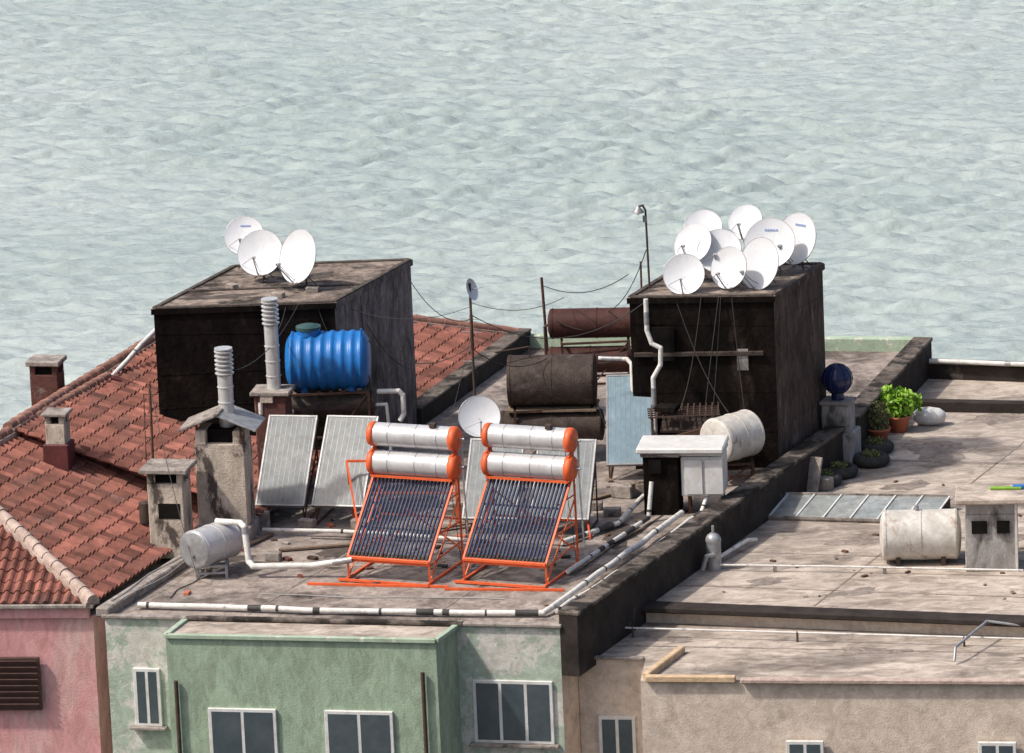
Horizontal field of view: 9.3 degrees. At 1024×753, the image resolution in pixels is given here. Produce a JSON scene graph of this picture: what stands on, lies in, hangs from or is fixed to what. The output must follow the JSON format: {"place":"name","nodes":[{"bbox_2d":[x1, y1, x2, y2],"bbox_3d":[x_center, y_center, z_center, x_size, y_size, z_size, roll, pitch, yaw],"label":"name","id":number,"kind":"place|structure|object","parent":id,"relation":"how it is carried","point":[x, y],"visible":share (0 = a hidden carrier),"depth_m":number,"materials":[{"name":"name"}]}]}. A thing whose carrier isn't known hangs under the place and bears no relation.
{"place":"outdoors","nodes":[
{"label":"outdoors","id":0,"kind":"place"},
{"bbox_2d":[0,0,1023,429],"bbox_3d":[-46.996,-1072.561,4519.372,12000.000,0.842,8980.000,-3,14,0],"label":"sea","id":1,"kind":"structure","parent":0,"point":[506,154],"depth_m":249.12,"materials":[{"name":"liquid"}]},
{"bbox_3d":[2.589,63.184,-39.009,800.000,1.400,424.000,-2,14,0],"label":"ground","id":2,"kind":"structure","parent":0,"visible":0},
{"bbox_2d":[0,372,198,752],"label":"pink house","id":3,"kind":"structure","parent":2,"relation":"on","point":[77,548],"depth_m":138.20,"materials":[{"name":"tile"}]},
{"bbox_2d":[41,407,75,471],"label":"brick chimney","id":4,"kind":"object","parent":3,"relation":"on","point":[59,449],"visible":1,"depth_m":143.07,"materials":[{"name":"paint"}]},
{"bbox_2d":[139,458,196,557],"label":"plastered chimney","id":5,"kind":"object","parent":3,"relation":"on","point":[166,528],"visible":0.97,"depth_m":140.69,"materials":[{"name":"paint"}]},
{"bbox_2d":[139,383,197,576],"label":"television antenna","id":6,"kind":"object","parent":3,"relation":"on","point":[143,512],"visible":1,"depth_m":141.47,"materials":[{"name":"grey metal"}]},
{"bbox_2d":[1,314,518,517],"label":"tiled roof house","id":7,"kind":"structure","parent":2,"relation":"on","point":[107,422],"depth_m":146.81,"materials":[{"name":"tile"}]},
{"bbox_2d":[25,354,66,405],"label":"brick chimney","id":8,"kind":"object","parent":7,"relation":"on","point":[47,379],"visible":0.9,"depth_m":147.90,"materials":[{"name":"red brick"}]},
{"bbox_2d":[111,328,154,374],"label":"insulated pipe","id":9,"kind":"object","parent":7,"relation":"on","point":[134,352],"visible":0.98,"depth_m":149.70,"materials":[{"name":"white plastic"}]},
{"bbox_2d":[96,328,932,752],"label":"green apartment building","id":10,"kind":"structure","parent":2,"relation":"on","point":[226,682],"depth_m":135.81,"materials":[{"name":"concrete"}]},
{"bbox_2d":[179,522,242,579],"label":"water tank","id":11,"kind":"object","parent":10,"relation":"on","point":[213,545],"visible":1,"depth_m":138.72,"materials":[{"name":"silver metal"}]},
{"bbox_2d":[178,346,265,541],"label":"plastered chimney","id":12,"kind":"object","parent":10,"relation":"on","point":[224,471],"visible":1,"depth_m":141.25,"materials":[{"name":"paint"}]},
{"bbox_2d":[250,297,294,476],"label":"plastered chimney","id":13,"kind":"object","parent":10,"relation":"on","point":[273,395],"visible":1,"depth_m":143.93,"materials":[{"name":"metal"}]},
{"bbox_2d":[151,258,416,449],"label":"stair tower","id":14,"kind":"structure","parent":10,"relation":"on","point":[195,325],"depth_m":146.88,"materials":[{"name":"black concrete"}]},
{"bbox_2d":[224,216,262,268],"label":"satellite dish","id":15,"kind":"object","parent":14,"relation":"on","point":[238,230],"visible":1,"depth_m":149.52,"materials":[{"name":"white metal"}]},
{"bbox_2d":[237,229,281,281],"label":"satellite dish","id":16,"kind":"object","parent":14,"relation":"on","point":[258,252],"visible":1,"depth_m":148.47,"materials":[{"name":"white metal"}]},
{"bbox_2d":[275,229,316,286],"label":"satellite dish","id":17,"kind":"object","parent":14,"relation":"on","point":[296,263],"visible":1,"depth_m":147.61,"materials":[{"name":"white metal"}]},
{"bbox_2d":[255,415,318,517],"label":"solar collector","id":18,"kind":"object","parent":10,"relation":"on","point":[286,463],"visible":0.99,"depth_m":143.22,"materials":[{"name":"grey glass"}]},
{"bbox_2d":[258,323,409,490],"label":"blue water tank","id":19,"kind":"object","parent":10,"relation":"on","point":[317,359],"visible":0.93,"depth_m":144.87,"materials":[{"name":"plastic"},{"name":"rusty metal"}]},
{"bbox_2d":[311,415,380,523],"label":"solar collector","id":20,"kind":"object","parent":10,"relation":"on","point":[344,438],"visible":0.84,"depth_m":142.94,"materials":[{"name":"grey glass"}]},
{"bbox_2d":[262,528,493,543],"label":"insulated pipe","id":21,"kind":"object","parent":10,"relation":"on","point":[342,531],"visible":0.6,"depth_m":141.66,"materials":[{"name":"white plastic"}]},
{"bbox_2d":[338,421,469,586],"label":"solar water heater","id":22,"kind":"object","parent":10,"relation":"on","point":[406,465],"visible":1,"depth_m":138.49,"materials":[{"name":"black glass"}]},
{"bbox_2d":[214,518,353,568],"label":"insulated pipe","id":23,"kind":"object","parent":22,"relation":"attached to","point":[250,563],"visible":1,"depth_m":138.53,"materials":[{"name":"white plastic"}]},
{"bbox_2d":[137,510,683,615],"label":"insulated pipe","id":24,"kind":"object","parent":10,"relation":"on","point":[591,577],"visible":1,"depth_m":135.75,"materials":[{"name":"white plastic"}]},
{"bbox_2d":[256,482,635,561],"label":"concrete block","id":25,"kind":"structure","parent":10,"relation":"on","point":[623,490],"depth_m":142.46,"materials":[{"name":"grey concrete"}]},
{"bbox_2d":[307,460,590,590],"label":"orange steel frame","id":26,"kind":"object","parent":10,"relation":"on","point":[446,587],"visible":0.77,"depth_m":137.63,"materials":[{"name":"paint"}]},
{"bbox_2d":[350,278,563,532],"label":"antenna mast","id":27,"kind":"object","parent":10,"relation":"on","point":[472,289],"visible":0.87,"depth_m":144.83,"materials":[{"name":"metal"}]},
{"bbox_2d":[111,251,822,601],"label":"overhead cables","id":28,"kind":"object","parent":10,"relation":"on","point":[510,366],"visible":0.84,"depth_m":145.05,"materials":[{"name":"black rubber"}]},
{"bbox_2d":[458,395,500,437],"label":"satellite dish","id":29,"kind":"object","parent":10,"relation":"on","point":[476,413],"visible":0.83,"depth_m":145.16,"materials":[{"name":"white metal"}]},
{"bbox_2d":[462,438,526,533],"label":"solar collector","id":30,"kind":"object","parent":10,"relation":"on","point":[476,478],"visible":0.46,"depth_m":141.65,"materials":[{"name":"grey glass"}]},
{"bbox_2d":[454,422,584,587],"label":"solar water heater","id":31,"kind":"object","parent":10,"relation":"on","point":[528,467],"visible":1,"depth_m":137.94,"materials":[{"name":"silver glass"}]},
{"bbox_2d":[540,277,548,352],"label":"steel pole","id":32,"kind":"object","parent":10,"relation":"on","point":[543,300],"visible":0.59,"depth_m":151.43,"materials":[{"name":"brown metal"}]},
{"bbox_2d":[495,346,605,453],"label":"rusty water tank","id":33,"kind":"object","parent":10,"relation":"on","point":[558,390],"visible":0.93,"depth_m":146.76,"materials":[{"name":"brown metal"}]},
{"bbox_2d":[530,439,597,534],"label":"solar collector","id":34,"kind":"object","parent":10,"relation":"on","point":[587,452],"visible":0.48,"depth_m":141.24,"materials":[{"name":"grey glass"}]},
{"bbox_2d":[543,307,631,384],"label":"rusty water tank","id":35,"kind":"object","parent":10,"relation":"on","point":[564,322],"visible":0.59,"depth_m":150.81,"materials":[{"name":"brown metal"}]},
{"bbox_2d":[559,492,643,544],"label":"insulated pipe","id":36,"kind":"object","parent":10,"relation":"on","point":[625,514],"visible":0.91,"depth_m":141.22,"materials":[{"name":"white plastic"}]},
{"bbox_2d":[566,481,653,573],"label":"insulated pipe","id":37,"kind":"object","parent":10,"relation":"on","point":[613,540],"visible":1,"depth_m":140.38,"materials":[{"name":"white plastic"}]},
{"bbox_2d":[606,374,654,477],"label":"solar collector","id":38,"kind":"object","parent":10,"relation":"on","point":[628,424],"visible":0.73,"depth_m":145.69,"materials":[{"name":"blue metal"}]},
{"bbox_2d":[598,356,632,391],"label":"insulated pipe","id":39,"kind":"object","parent":38,"relation":"attached to","point":[615,358],"visible":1,"depth_m":146.12,"materials":[{"name":"white plastic"}]},
{"bbox_2d":[554,496,708,612],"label":"insulated pipe","id":40,"kind":"object","parent":10,"relation":"on","point":[702,508],"visible":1,"depth_m":140.00,"materials":[{"name":"white plastic"}]},
{"bbox_2d":[636,435,728,514],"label":"chimney with cabinet","id":41,"kind":"object","parent":10,"relation":"on","point":[676,468],"visible":1,"depth_m":142.10,"materials":[{"name":"white metal"}]},
{"bbox_2d":[647,402,719,434],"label":"metal rack","id":42,"kind":"object","parent":10,"relation":"on","point":[682,423],"visible":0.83,"depth_m":144.81,"materials":[{"name":"brown metal"}]},
{"bbox_2d":[627,262,825,468],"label":"stair tower","id":43,"kind":"structure","parent":10,"relation":"on","point":[779,323],"depth_m":145.66,"materials":[{"name":"grey paint"}]},
{"bbox_2d":[640,261,641,287],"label":"steel pole","id":44,"kind":"object","parent":43,"relation":"on","point":[641,275],"visible":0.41,"depth_m":150.76,"materials":[{"name":"metal"}]},
{"bbox_2d":[632,204,650,287],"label":"lamp pole","id":45,"kind":"object","parent":43,"relation":"on","point":[637,210],"visible":1,"depth_m":145.85,"materials":[{"name":"grey metal"}]},
{"bbox_2d":[643,298,662,434],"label":"insulated pipe","id":46,"kind":"object","parent":43,"relation":"attached to","point":[652,343],"visible":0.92,"depth_m":145.16,"materials":[{"name":"white plastic"}]},
{"bbox_2d":[663,253,704,293],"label":"satellite dish","id":47,"kind":"object","parent":43,"relation":"on","point":[683,273],"visible":1,"depth_m":145.66,"materials":[{"name":"white metal"}]},
{"bbox_2d":[674,223,711,277],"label":"satellite dish","id":48,"kind":"object","parent":43,"relation":"on","point":[688,237],"visible":1,"depth_m":146.54,"materials":[{"name":"white metal"}]},
{"bbox_2d":[684,209,721,273],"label":"satellite dish","id":49,"kind":"object","parent":43,"relation":"on","point":[710,220],"visible":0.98,"depth_m":147.31,"materials":[{"name":"white metal"}]},
{"bbox_2d":[697,228,741,271],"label":"satellite dish","id":50,"kind":"object","parent":43,"relation":"on","point":[721,238],"visible":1,"depth_m":146.39,"materials":[{"name":"white metal"}]},
{"bbox_2d":[710,246,746,289],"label":"satellite dish","id":51,"kind":"object","parent":43,"relation":"on","point":[729,263],"visible":1,"depth_m":145.68,"materials":[{"name":"white metal"}]},
{"bbox_2d":[728,205,762,241],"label":"satellite dish","id":52,"kind":"object","parent":43,"relation":"on","point":[743,219],"visible":0.95,"depth_m":147.45,"materials":[{"name":"white metal"}]},
{"bbox_2d":[739,237,778,289],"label":"satellite dish","id":53,"kind":"object","parent":43,"relation":"on","point":[761,256],"visible":1,"depth_m":145.77,"materials":[{"name":"white metal"}]},
{"bbox_2d":[744,217,794,270],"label":"satellite dish","id":54,"kind":"object","parent":43,"relation":"on","point":[775,231],"visible":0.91,"depth_m":146.91,"materials":[{"name":"white metal"}]},
{"bbox_2d":[777,212,815,270],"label":"satellite dish","id":55,"kind":"object","parent":43,"relation":"on","point":[802,226],"visible":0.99,"depth_m":147.14,"materials":[{"name":"white metal"}]},
{"bbox_2d":[700,409,764,481],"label":"water tank","id":56,"kind":"object","parent":10,"relation":"on","point":[743,430],"visible":0.76,"depth_m":144.22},
{"bbox_2d":[578,358,1023,752],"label":"flat roof building","id":57,"kind":"structure","parent":2,"relation":"on","point":[661,691],"depth_m":135.26,"materials":[{"name":"concrete"}]},
{"bbox_2d":[183,478,1023,605],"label":"roof debris","id":58,"kind":"object","parent":57,"relation":"on","point":[257,539],"visible":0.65,"depth_m":140.80,"materials":[{"name":"ceramic"}]},
{"bbox_2d":[701,525,721,571],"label":"roof vent","id":59,"kind":"object","parent":57,"relation":"on","point":[712,561],"visible":1,"depth_m":139.75,"materials":[{"name":"silver metal"}]},
{"bbox_2d":[806,456,833,491],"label":"concrete slab","id":60,"kind":"object","parent":57,"relation":"on","point":[817,481],"depth_m":145.96,"materials":[{"name":"grey concrete"}]},
{"bbox_2d":[625,627,1023,646],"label":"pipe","id":61,"kind":"object","parent":57,"relation":"on","point":[796,632],"visible":1,"depth_m":135.27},
{"bbox_2d":[821,468,842,486],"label":"tire planter","id":62,"kind":"object","parent":57,"relation":"on","point":[837,477],"visible":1,"depth_m":146.46,"materials":[{"name":"rubber"}]},
{"bbox_2d":[819,363,860,462],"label":"ventilator chimney","id":63,"kind":"object","parent":57,"relation":"on","point":[837,407],"visible":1,"depth_m":148.00,"materials":[{"name":"grey paint"}]},
{"bbox_2d":[827,460,858,479],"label":"tire planter","id":64,"kind":"object","parent":57,"relation":"on","point":[847,470],"visible":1,"depth_m":147.05,"materials":[{"name":"rubber"}]},
{"bbox_2d":[768,492,950,523],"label":"glass skylight","id":65,"kind":"object","parent":57,"relation":"on","point":[836,507],"visible":0.64,"depth_m":143.91},
{"bbox_2d":[720,537,1022,573],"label":"water pipe","id":66,"kind":"object","parent":57,"relation":"on","point":[735,547],"visible":1,"depth_m":139.30,"materials":[{"name":"white plastic"}]},
{"bbox_2d":[853,448,889,467],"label":"tire planter","id":67,"kind":"object","parent":57,"relation":"on","point":[872,458],"visible":1,"depth_m":147.89,"materials":[{"name":"rubber"}]},
{"bbox_2d":[861,436,893,453],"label":"tire planter","id":68,"kind":"object","parent":57,"relation":"on","point":[881,444],"visible":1,"depth_m":149.05,"materials":[{"name":"rubber"}]},
{"bbox_2d":[868,399,891,438],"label":"potted plant","id":69,"kind":"object","parent":57,"relation":"on","point":[878,429],"visible":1,"depth_m":149.93,"materials":[{"name":"green plant"}]},
{"bbox_2d":[878,384,922,432],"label":"potted plant","id":70,"kind":"object","parent":57,"relation":"on","point":[899,420],"visible":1,"depth_m":150.85,"materials":[{"name":"green plant"}]},
{"bbox_2d":[879,504,961,566],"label":"water tank","id":71,"kind":"object","parent":57,"relation":"on","point":[916,533],"visible":1,"depth_m":139.33,"materials":[{"name":"white metal"}]},
{"bbox_2d":[913,407,945,425],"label":"planter sack","id":72,"kind":"object","parent":57,"relation":"on","point":[928,416],"visible":1,"depth_m":151.34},
{"bbox_2d":[929,359,1023,366],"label":"insulated pipe","id":73,"kind":"object","parent":57,"relation":"on","point":[975,362],"visible":1,"depth_m":155.31,"materials":[{"name":"white plastic"}]},
{"bbox_2d":[953,620,1019,661],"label":"drain pipe","id":74,"kind":"object","parent":57,"relation":"on","point":[975,631],"visible":1,"depth_m":134.32,"materials":[{"name":"grey metal"}]},
{"bbox_2d":[955,483,1023,571],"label":"rooftop chimney","id":75,"kind":"object","parent":57,"relation":"on","point":[991,524],"visible":1,"depth_m":138.71,"materials":[{"name":"grey paint"}]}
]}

